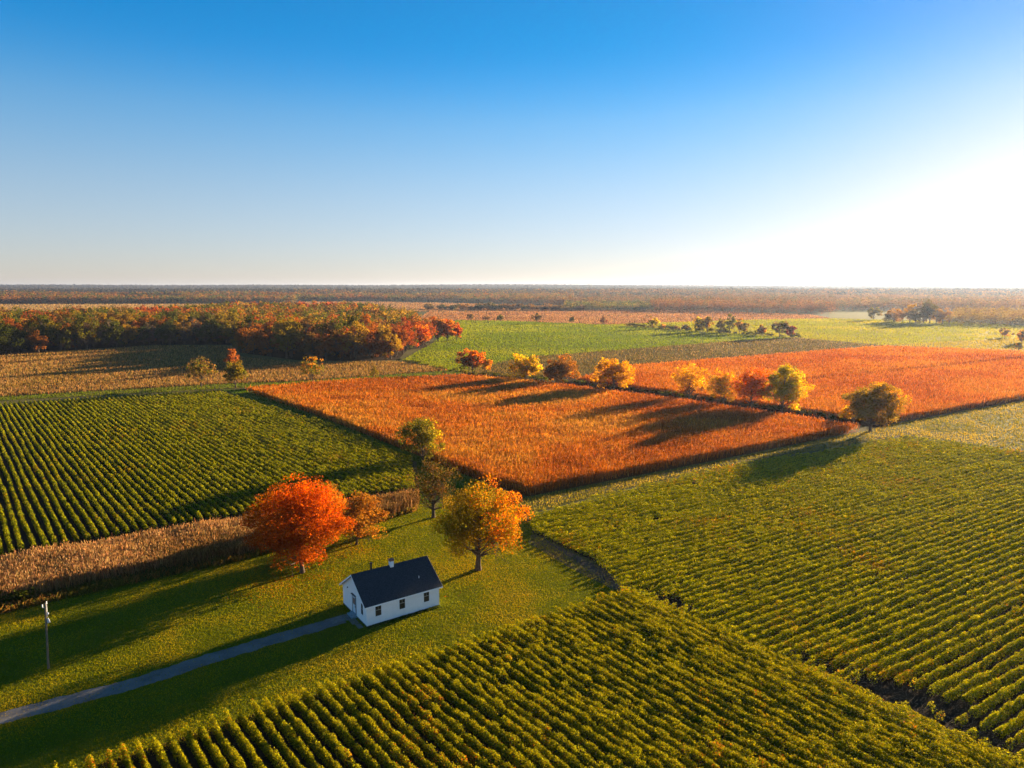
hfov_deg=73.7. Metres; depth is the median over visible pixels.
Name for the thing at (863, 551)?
crop row
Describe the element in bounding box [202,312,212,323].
wood tree
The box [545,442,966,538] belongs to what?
crop row
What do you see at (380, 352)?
wood tree
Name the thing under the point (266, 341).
wood tree
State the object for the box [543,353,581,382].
autumn tree
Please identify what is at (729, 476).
crop row
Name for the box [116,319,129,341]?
wood tree
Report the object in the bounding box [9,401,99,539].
crop row
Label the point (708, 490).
crop row
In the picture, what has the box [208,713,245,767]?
crop row
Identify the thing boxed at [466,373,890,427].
hedge bank
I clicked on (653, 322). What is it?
field tree
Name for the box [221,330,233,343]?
wood tree
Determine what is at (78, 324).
wood tree
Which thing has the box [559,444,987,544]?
crop row
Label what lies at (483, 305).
shrub
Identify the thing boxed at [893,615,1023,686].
crop row
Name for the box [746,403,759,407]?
shrub
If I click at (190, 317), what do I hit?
wood tree
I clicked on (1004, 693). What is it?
crop row
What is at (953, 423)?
wheel track
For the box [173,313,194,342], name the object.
wood tree
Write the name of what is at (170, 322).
wood tree
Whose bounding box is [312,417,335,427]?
crop row
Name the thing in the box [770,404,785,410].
shrub
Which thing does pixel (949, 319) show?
golden tree
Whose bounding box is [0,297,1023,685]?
ground
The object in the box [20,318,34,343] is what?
wood tree
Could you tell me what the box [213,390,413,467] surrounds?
crop row
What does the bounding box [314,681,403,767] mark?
crop row
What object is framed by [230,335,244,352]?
wood tree
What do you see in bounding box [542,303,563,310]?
shrub
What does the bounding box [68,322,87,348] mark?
wood tree
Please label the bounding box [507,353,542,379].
autumn tree
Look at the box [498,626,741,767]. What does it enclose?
crop row
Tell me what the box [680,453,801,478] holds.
crop row
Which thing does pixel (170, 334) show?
wood tree
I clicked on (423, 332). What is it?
autumn tree
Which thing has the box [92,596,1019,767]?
field soil
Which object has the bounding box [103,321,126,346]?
wood tree
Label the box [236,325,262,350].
wood tree
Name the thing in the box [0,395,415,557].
field soil
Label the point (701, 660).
crop row
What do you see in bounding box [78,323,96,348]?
wood tree
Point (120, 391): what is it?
grass verge
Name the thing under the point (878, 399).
autumn tree
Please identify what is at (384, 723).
crop row
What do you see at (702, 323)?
field tree
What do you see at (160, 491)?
crop row
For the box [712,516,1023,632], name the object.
crop row
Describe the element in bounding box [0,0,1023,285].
sky
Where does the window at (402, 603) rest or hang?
in the farm house
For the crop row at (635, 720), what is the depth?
67.29 m
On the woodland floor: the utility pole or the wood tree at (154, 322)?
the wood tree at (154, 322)
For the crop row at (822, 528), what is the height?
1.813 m
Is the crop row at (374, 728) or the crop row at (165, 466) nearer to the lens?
the crop row at (374, 728)
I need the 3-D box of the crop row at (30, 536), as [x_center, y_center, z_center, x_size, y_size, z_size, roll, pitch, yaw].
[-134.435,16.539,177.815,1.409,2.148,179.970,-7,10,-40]
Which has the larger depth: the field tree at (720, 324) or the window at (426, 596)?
the field tree at (720, 324)
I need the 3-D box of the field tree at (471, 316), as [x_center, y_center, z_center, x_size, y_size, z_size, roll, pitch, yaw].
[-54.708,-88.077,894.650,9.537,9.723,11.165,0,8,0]
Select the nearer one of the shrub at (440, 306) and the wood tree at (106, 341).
the wood tree at (106, 341)
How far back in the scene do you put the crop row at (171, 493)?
158.73 m
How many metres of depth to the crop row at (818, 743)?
69.61 m
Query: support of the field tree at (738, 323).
on the green field at (817, 333)
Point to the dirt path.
(591, 568)
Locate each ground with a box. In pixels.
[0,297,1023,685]
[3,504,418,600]
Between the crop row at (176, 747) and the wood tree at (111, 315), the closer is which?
the crop row at (176, 747)
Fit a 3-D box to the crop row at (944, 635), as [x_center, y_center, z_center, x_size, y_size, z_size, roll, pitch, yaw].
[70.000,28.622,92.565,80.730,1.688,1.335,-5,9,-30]
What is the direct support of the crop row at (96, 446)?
on the field soil at (24, 538)
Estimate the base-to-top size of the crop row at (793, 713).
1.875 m
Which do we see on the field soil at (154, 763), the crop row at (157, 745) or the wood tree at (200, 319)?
the crop row at (157, 745)
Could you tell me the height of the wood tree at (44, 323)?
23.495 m
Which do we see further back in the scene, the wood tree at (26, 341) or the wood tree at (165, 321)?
the wood tree at (165, 321)
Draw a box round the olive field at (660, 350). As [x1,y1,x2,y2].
[458,338,878,376]
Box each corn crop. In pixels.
[245,373,858,494]
[577,345,1023,421]
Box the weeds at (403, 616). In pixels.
[367,605,439,628]
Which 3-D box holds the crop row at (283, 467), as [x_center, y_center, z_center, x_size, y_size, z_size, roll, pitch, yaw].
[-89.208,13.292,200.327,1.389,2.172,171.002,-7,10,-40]
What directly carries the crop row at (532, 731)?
on the field soil at (154, 763)
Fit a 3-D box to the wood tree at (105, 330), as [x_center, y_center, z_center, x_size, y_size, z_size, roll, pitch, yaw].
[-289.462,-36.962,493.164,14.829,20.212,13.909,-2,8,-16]
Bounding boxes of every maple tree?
[239,472,356,573]
[429,472,534,570]
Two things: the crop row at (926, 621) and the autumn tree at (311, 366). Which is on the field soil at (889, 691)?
the crop row at (926, 621)
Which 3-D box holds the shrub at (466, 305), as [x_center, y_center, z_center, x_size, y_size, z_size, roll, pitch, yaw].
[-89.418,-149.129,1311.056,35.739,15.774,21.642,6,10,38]
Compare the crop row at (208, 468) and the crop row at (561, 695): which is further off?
the crop row at (208, 468)
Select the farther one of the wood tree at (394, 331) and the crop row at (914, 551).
the wood tree at (394, 331)
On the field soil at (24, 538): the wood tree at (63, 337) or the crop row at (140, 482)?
the crop row at (140, 482)
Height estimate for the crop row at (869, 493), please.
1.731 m
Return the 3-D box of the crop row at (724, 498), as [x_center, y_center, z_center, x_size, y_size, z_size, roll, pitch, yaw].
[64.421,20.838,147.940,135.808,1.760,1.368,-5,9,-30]
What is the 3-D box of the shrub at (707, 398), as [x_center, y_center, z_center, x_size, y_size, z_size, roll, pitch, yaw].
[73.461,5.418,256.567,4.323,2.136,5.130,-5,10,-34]
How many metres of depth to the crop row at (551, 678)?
67.86 m
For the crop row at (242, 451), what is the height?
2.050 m
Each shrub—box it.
[0,586,39,601]
[423,302,434,308]
[436,303,447,308]
[458,302,472,308]
[474,302,490,309]
[485,303,505,309]
[505,303,521,309]
[526,303,542,309]
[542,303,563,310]
[660,391,674,395]
[701,395,714,401]
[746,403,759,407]
[753,330,765,335]
[761,403,770,408]
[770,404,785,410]
[789,332,800,337]
[799,409,813,415]
[814,411,825,417]
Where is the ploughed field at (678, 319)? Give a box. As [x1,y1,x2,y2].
[424,310,828,324]
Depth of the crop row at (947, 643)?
79.64 m
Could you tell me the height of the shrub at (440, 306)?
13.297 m
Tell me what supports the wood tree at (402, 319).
on the woodland floor
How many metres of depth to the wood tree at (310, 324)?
440.06 m
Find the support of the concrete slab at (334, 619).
on the driveway
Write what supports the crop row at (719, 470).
on the field soil at (889, 691)
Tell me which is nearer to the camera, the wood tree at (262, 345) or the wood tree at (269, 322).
the wood tree at (262, 345)
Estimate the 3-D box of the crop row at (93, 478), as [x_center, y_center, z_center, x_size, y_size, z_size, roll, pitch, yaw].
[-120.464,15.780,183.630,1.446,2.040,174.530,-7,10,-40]
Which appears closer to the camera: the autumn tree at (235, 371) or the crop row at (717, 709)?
the crop row at (717, 709)
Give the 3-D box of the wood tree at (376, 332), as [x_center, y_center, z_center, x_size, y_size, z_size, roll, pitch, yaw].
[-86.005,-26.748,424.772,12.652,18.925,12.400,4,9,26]
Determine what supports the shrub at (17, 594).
on the corn ground at (151, 568)
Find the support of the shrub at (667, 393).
on the hedge bank
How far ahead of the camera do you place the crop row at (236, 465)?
177.36 m
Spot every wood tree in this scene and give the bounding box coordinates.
[0,318,20,352]
[0,319,21,329]
[0,325,10,351]
[0,327,24,353]
[3,317,23,328]
[10,326,28,351]
[12,318,25,331]
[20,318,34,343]
[24,312,56,350]
[24,331,40,350]
[25,328,48,351]
[26,321,41,347]
[31,314,55,341]
[46,323,75,349]
[52,326,62,348]
[54,314,75,325]
[56,310,75,321]
[57,311,76,323]
[60,314,78,346]
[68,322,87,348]
[72,313,100,348]
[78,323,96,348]
[84,315,101,345]
[86,322,101,346]
[94,310,111,325]
[97,321,121,346]
[98,316,119,343]
[99,310,118,322]
[100,319,121,346]
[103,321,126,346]
[114,310,133,321]
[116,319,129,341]
[120,323,139,344]
[121,306,140,321]
[128,320,140,343]
[128,326,150,344]
[138,314,163,341]
[139,313,162,325]
[139,322,157,344]
[145,319,159,342]
[146,320,161,341]
[154,325,168,343]
[157,323,178,343]
[160,309,177,319]
[162,316,171,341]
[164,315,182,341]
[167,309,192,322]
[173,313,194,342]
[177,325,191,343]
[182,313,197,340]
[183,317,203,342]
[184,320,201,341]
[186,308,203,319]
[190,313,209,338]
[192,319,214,344]
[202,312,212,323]
[209,318,224,343]
[212,312,238,342]
[220,312,244,343]
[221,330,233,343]
[229,307,239,317]
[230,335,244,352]
[234,326,256,348]
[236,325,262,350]
[238,313,257,327]
[238,328,263,354]
[256,329,275,354]
[259,325,279,356]
[261,317,282,349]
[270,317,298,357]
[274,317,304,356]
[294,337,319,357]
[295,316,315,356]
[302,315,317,346]
[302,331,320,356]
[311,333,339,359]
[316,318,338,351]
[316,321,337,354]
[319,317,341,329]
[330,334,350,358]
[331,330,341,357]
[334,319,349,329]
[337,326,351,356]
[338,320,368,359]
[339,326,355,357]
[341,312,366,354]
[353,329,379,357]
[357,311,377,329]
[365,326,379,355]
[373,340,387,357]
[375,325,391,352]
[377,335,397,358]
[380,327,403,358]
[386,326,405,356]
[386,326,410,354]
[395,324,413,353]
[396,316,410,324]
[399,320,417,350]
[405,327,418,349]
[406,312,429,323]
[409,323,419,345]
[411,321,437,344]
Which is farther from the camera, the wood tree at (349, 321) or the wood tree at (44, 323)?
the wood tree at (44, 323)
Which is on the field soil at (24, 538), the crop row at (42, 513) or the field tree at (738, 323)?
the crop row at (42, 513)
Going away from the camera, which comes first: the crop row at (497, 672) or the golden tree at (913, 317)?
the crop row at (497, 672)
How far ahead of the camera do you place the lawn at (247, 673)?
83.31 m
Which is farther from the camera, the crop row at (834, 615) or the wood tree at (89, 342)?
the wood tree at (89, 342)
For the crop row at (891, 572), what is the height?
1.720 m
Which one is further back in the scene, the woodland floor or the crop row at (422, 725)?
the woodland floor
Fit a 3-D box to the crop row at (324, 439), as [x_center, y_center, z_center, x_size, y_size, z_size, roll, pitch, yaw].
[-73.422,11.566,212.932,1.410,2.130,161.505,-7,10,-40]
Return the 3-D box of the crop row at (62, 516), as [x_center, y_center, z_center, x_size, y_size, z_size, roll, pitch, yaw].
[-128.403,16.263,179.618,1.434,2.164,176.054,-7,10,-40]
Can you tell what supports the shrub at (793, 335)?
on the green field at (817, 333)
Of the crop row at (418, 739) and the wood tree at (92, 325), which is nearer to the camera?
the crop row at (418, 739)
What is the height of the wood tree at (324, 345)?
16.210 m
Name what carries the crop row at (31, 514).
on the field soil at (24, 538)
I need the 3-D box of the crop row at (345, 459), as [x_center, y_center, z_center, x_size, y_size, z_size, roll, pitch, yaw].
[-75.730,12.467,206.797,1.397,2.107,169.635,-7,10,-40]
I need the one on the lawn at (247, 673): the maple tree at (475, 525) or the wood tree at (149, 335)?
the maple tree at (475, 525)
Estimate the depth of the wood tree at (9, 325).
443.98 m
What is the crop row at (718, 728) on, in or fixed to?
on the field soil at (154, 763)
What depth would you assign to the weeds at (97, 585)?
98.03 m
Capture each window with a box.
[360,602,363,615]
[375,605,381,616]
[399,598,405,609]
[423,591,429,602]
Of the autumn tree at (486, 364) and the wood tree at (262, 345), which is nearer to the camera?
the autumn tree at (486, 364)
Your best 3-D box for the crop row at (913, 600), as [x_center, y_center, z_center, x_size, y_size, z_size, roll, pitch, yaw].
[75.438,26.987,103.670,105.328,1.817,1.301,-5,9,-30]
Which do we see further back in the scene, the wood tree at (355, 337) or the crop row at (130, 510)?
the wood tree at (355, 337)
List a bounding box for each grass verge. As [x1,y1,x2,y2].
[0,371,457,400]
[223,390,517,501]
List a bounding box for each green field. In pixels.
[403,321,782,370]
[616,319,1022,344]
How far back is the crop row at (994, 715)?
66.56 m
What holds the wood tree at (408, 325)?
on the woodland floor
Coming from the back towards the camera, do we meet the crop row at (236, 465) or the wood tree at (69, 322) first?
the wood tree at (69, 322)
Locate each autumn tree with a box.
[184,356,217,386]
[222,359,248,387]
[223,348,239,363]
[299,356,325,380]
[316,481,348,521]
[336,490,389,544]
[392,417,445,462]
[407,454,462,517]
[413,322,430,347]
[428,316,445,341]
[441,319,457,340]
[453,322,462,337]
[455,348,486,372]
[480,359,492,371]
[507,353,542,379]
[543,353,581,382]
[590,357,635,389]
[669,362,710,399]
[705,368,740,403]
[728,367,774,408]
[756,363,814,413]
[838,405,861,423]
[841,381,911,431]
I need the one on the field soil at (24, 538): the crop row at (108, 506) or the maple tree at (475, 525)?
the crop row at (108, 506)
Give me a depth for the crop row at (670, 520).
132.77 m
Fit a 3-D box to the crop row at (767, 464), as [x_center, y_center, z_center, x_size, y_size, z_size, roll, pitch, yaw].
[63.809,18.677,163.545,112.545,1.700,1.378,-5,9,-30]
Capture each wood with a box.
[0,284,1023,295]
[0,290,297,303]
[0,300,422,349]
[292,288,576,304]
[563,299,657,310]
[568,288,836,305]
[648,294,837,313]
[829,288,1023,310]
[945,304,1023,325]
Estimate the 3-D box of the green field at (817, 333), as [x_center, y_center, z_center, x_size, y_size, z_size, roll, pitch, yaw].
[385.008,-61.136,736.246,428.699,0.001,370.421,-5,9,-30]
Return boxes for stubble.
[0,303,286,312]
[297,301,563,311]
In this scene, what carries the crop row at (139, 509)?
on the field soil at (24, 538)
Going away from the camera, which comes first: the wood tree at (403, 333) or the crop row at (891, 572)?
the crop row at (891, 572)
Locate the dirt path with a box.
[528,534,644,596]
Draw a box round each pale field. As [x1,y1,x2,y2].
[829,310,1023,323]
[889,338,1023,349]
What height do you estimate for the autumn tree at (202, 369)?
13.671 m
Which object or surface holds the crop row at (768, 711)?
on the field soil at (154, 763)
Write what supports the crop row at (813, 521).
on the field soil at (889, 691)
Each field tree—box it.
[467,313,473,319]
[496,314,503,320]
[532,313,541,322]
[600,316,607,324]
[647,316,659,326]
[692,316,706,329]
[703,316,714,329]
[715,318,725,329]
[723,313,735,330]
[734,318,742,332]
[739,322,749,332]
[757,325,766,333]
[771,321,789,336]
[785,325,796,335]
[867,307,882,318]
[999,328,1013,337]
[1013,342,1022,350]
[1016,329,1023,341]
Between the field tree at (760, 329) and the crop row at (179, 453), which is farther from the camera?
the field tree at (760, 329)
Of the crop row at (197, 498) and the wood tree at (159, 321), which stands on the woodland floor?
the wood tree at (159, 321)
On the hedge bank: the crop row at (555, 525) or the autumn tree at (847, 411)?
the autumn tree at (847, 411)
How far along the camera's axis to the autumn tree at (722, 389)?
241.48 m
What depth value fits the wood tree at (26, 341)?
460.96 m
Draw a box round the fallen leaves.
[191,539,573,625]
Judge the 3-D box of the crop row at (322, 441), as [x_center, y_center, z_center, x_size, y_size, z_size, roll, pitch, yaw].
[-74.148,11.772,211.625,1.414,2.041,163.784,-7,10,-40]
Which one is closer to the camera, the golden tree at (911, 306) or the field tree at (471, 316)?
the golden tree at (911, 306)
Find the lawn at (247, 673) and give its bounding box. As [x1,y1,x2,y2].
[0,502,618,767]
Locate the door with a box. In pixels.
[352,595,355,612]
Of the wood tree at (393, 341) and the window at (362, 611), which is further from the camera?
the wood tree at (393, 341)
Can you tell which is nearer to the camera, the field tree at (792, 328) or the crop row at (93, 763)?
the crop row at (93, 763)
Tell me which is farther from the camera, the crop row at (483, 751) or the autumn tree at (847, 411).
the autumn tree at (847, 411)
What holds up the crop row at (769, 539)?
on the field soil at (889, 691)
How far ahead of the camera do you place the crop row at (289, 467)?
181.81 m
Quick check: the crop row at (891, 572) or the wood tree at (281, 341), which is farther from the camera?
the wood tree at (281, 341)
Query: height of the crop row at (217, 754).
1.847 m
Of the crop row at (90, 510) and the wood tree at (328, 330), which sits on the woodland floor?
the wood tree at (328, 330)
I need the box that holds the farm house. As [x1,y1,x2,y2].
[339,556,442,626]
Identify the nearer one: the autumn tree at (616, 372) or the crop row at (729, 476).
the crop row at (729, 476)
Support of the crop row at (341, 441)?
on the field soil at (24, 538)
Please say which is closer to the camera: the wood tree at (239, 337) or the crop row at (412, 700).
the crop row at (412, 700)
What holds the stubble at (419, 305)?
on the ground at (522, 497)
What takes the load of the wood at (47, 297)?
on the ground at (522, 497)
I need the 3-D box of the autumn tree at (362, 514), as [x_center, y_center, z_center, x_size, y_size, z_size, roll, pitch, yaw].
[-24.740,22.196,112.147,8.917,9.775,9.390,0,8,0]
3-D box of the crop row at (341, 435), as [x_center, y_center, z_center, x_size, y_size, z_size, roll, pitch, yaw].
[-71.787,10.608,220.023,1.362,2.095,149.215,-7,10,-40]
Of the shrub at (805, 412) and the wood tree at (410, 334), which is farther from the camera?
the wood tree at (410, 334)
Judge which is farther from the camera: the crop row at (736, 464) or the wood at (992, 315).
the wood at (992, 315)
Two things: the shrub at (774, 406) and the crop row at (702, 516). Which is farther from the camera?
the shrub at (774, 406)
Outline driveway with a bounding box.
[0,616,345,723]
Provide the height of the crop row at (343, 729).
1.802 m
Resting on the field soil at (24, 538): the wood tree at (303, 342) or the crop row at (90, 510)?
the crop row at (90, 510)
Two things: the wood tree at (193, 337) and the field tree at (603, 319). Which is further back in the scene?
the field tree at (603, 319)
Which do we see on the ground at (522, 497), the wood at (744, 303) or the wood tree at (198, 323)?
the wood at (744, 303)
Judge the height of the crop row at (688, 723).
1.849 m
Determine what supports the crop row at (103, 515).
on the field soil at (24, 538)
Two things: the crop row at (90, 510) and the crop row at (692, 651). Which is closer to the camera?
the crop row at (692, 651)
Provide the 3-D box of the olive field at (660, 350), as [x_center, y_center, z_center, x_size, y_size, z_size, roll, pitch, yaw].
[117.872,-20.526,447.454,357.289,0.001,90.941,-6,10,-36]
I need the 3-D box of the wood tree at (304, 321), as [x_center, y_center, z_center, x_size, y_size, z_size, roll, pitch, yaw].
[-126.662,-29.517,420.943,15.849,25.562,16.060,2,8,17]
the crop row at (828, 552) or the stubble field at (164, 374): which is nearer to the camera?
the crop row at (828, 552)
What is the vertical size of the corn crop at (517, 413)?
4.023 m
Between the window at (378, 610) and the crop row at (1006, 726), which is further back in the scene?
the window at (378, 610)
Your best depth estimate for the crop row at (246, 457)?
179.49 m
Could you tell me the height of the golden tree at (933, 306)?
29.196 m
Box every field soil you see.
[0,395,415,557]
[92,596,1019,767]
[528,441,1023,762]
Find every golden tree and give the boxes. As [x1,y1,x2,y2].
[882,313,893,321]
[886,308,901,321]
[897,309,908,322]
[903,304,916,322]
[904,308,924,322]
[913,303,932,322]
[919,299,943,322]
[927,309,945,323]
[936,307,951,323]
[944,312,954,321]
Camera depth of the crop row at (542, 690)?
67.91 m
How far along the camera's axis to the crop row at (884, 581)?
95.63 m
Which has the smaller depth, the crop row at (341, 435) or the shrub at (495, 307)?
the crop row at (341, 435)
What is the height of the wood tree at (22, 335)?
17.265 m
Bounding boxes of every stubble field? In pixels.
[0,303,269,311]
[0,346,445,395]
[290,301,600,311]
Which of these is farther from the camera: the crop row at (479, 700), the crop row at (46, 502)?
the crop row at (46, 502)
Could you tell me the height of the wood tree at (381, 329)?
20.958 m
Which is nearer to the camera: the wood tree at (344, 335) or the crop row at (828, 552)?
the crop row at (828, 552)
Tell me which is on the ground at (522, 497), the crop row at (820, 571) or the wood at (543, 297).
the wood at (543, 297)
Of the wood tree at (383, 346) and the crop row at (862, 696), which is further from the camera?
the wood tree at (383, 346)
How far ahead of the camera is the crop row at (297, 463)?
175.57 m
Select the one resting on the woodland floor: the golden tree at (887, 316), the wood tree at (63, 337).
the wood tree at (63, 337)
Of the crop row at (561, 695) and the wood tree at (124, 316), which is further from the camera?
the wood tree at (124, 316)
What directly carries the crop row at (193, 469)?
on the field soil at (24, 538)
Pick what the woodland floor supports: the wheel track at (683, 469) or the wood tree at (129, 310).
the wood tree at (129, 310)
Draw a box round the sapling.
[370,366,378,376]
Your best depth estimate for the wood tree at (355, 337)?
402.71 m
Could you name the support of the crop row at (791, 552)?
on the field soil at (889, 691)
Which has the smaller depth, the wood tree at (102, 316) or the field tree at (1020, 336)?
the field tree at (1020, 336)
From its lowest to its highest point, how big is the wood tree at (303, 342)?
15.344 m
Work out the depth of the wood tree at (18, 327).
480.88 m
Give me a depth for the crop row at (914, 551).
100.44 m
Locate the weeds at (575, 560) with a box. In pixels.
[529,533,641,593]
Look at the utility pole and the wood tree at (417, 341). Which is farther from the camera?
the wood tree at (417, 341)
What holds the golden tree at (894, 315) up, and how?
on the green field at (817, 333)
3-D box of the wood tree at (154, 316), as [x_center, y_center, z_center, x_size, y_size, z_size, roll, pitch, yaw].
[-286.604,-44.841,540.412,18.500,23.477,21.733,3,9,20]
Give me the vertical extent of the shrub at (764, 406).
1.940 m
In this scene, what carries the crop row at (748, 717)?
on the field soil at (154, 763)
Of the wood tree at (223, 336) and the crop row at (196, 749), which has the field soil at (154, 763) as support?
the crop row at (196, 749)
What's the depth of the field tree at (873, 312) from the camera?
892.77 m
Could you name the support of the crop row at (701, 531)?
on the field soil at (889, 691)
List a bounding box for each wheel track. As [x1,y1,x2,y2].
[520,436,872,505]
[528,436,881,507]
[879,409,1020,437]
[885,410,1023,438]
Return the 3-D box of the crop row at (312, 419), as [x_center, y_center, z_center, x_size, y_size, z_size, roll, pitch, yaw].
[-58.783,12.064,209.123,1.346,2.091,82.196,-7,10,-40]
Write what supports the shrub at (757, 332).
on the green field at (535, 350)
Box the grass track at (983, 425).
[519,401,1023,511]
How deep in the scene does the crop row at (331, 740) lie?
63.72 m
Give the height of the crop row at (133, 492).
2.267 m
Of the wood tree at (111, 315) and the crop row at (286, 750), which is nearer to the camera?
the crop row at (286, 750)
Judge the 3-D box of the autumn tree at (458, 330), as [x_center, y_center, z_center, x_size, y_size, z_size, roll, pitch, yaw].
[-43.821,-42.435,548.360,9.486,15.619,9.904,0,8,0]
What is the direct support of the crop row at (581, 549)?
on the field soil at (889, 691)
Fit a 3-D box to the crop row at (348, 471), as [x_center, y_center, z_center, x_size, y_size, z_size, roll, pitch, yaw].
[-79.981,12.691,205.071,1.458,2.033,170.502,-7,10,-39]
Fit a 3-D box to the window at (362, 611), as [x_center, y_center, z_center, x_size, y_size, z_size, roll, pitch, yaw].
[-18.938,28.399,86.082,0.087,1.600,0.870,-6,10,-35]
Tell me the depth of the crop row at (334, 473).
176.42 m
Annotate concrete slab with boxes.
[329,616,341,623]
[338,614,350,620]
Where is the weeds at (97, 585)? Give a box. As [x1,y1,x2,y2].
[0,504,417,613]
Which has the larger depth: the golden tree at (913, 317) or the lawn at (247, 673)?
the golden tree at (913, 317)
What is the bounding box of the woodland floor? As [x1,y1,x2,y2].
[0,337,426,360]
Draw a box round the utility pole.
[42,601,49,668]
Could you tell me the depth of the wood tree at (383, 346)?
404.86 m
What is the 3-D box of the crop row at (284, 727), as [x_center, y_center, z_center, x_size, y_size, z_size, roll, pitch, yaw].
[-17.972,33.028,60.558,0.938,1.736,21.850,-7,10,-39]
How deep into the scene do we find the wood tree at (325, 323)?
432.05 m
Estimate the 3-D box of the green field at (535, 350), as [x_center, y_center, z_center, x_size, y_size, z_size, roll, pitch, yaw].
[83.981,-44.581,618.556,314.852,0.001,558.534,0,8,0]
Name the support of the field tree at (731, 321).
on the green field at (817, 333)
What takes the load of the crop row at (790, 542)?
on the field soil at (889, 691)
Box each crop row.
[0,403,79,541]
[0,411,68,543]
[0,422,58,546]
[0,437,49,548]
[0,454,37,548]
[0,478,24,551]
[0,504,14,554]
[0,536,4,554]
[4,402,90,540]
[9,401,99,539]
[13,401,109,538]
[18,400,119,535]
[24,401,129,533]
[29,401,138,532]
[33,400,149,532]
[38,399,157,528]
[43,399,169,528]
[48,399,176,524]
[53,399,185,524]
[58,399,192,522]
[62,399,204,520]
[67,398,211,518]
[70,759,77,767]
[72,398,219,517]
[76,397,229,516]
[81,398,237,515]
[85,754,97,767]
[86,396,245,512]
[91,396,250,511]
[95,397,256,508]
[99,396,261,504]
[105,396,276,507]
[105,748,118,767]
[110,395,283,505]
[113,395,271,493]
[118,395,286,493]
[118,741,134,767]
[122,394,297,494]
[127,394,301,491]
[131,394,319,494]
[133,737,151,767]
[136,394,321,490]
[141,393,336,492]
[144,394,347,498]
[149,393,353,497]
[149,735,172,767]
[153,393,359,494]
[158,392,368,493]
[162,392,374,493]
[165,732,192,767]
[166,392,381,493]
[170,392,390,492]
[175,392,397,491]
[180,392,403,489]
[181,723,210,767]
[184,392,410,489]
[187,391,414,487]
[191,391,414,482]
[195,390,414,479]
[195,720,229,767]
[200,390,416,475]
[203,390,412,472]
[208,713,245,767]
[209,389,412,469]
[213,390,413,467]
[216,389,412,462]
[223,708,266,767]
[235,395,412,459]
[237,711,288,767]
[251,698,304,767]
[262,696,323,767]
[269,405,387,448]
[275,694,341,767]
[285,690,360,767]
[300,687,380,767]
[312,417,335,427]
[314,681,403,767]
[324,678,416,767]
[334,677,437,767]
[347,671,461,767]
[359,670,479,767]
[371,665,497,767]
[379,660,515,767]
[389,659,536,767]
[401,656,553,767]
[410,651,569,767]
[424,648,592,767]
[433,647,611,767]
[442,645,628,767]
[452,641,649,767]
[461,636,663,767]
[470,632,685,767]
[480,630,702,767]
[489,630,728,767]
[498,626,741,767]
[503,623,758,767]
[515,618,780,767]
[522,618,802,767]
[526,437,922,518]
[528,438,934,524]
[528,439,947,529]
[529,437,927,521]
[529,439,941,528]
[531,614,825,767]
[533,440,954,533]
[539,442,959,534]
[540,614,841,767]
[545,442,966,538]
[546,611,852,767]
[548,443,972,540]
[552,436,917,509]
[552,606,879,767]
[554,443,980,542]
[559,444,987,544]
[562,606,893,767]
[564,445,992,548]
[568,602,915,767]
[570,446,999,551]
[577,447,1006,554]
[577,599,929,767]
[583,448,1011,555]
[583,597,943,767]
[589,435,910,501]
[589,449,1018,559]
[594,450,1023,561]
[594,593,978,767]
[597,453,1023,564]
[599,456,1023,567]
[599,592,990,767]
[604,459,1023,572]
[608,591,1005,767]
[609,462,1023,577]
[614,465,1023,580]
[615,467,1023,584]
[616,589,1022,767]
[618,584,1023,767]
[619,470,1023,588]
[628,474,1023,592]
[633,479,1023,596]
[636,436,893,488]
[639,481,1023,600]
[649,485,1023,602]
[659,489,1023,608]
[666,495,1023,610]
[676,499,1023,614]
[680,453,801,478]
[688,502,1023,620]
[692,507,1023,621]
[702,511,1023,625]
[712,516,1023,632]
[725,523,1023,633]
[735,527,1023,639]
[745,533,1023,645]
[758,540,1023,648]
[767,547,1023,654]
[777,554,1023,657]
[790,560,1023,662]
[802,569,1023,668]
[813,577,1023,674]
[829,584,1023,681]
[843,594,1023,686]
[869,604,1023,684]
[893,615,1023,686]
[902,636,1023,709]
[908,624,1023,690]
[924,648,1023,713]
[934,664,1023,720]
[954,677,1023,726]
[966,694,1023,739]
[979,709,1023,747]
[1004,729,1023,750]
[1014,749,1023,760]
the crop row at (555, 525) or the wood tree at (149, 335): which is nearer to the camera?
the crop row at (555, 525)
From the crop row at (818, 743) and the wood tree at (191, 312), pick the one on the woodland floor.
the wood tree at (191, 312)

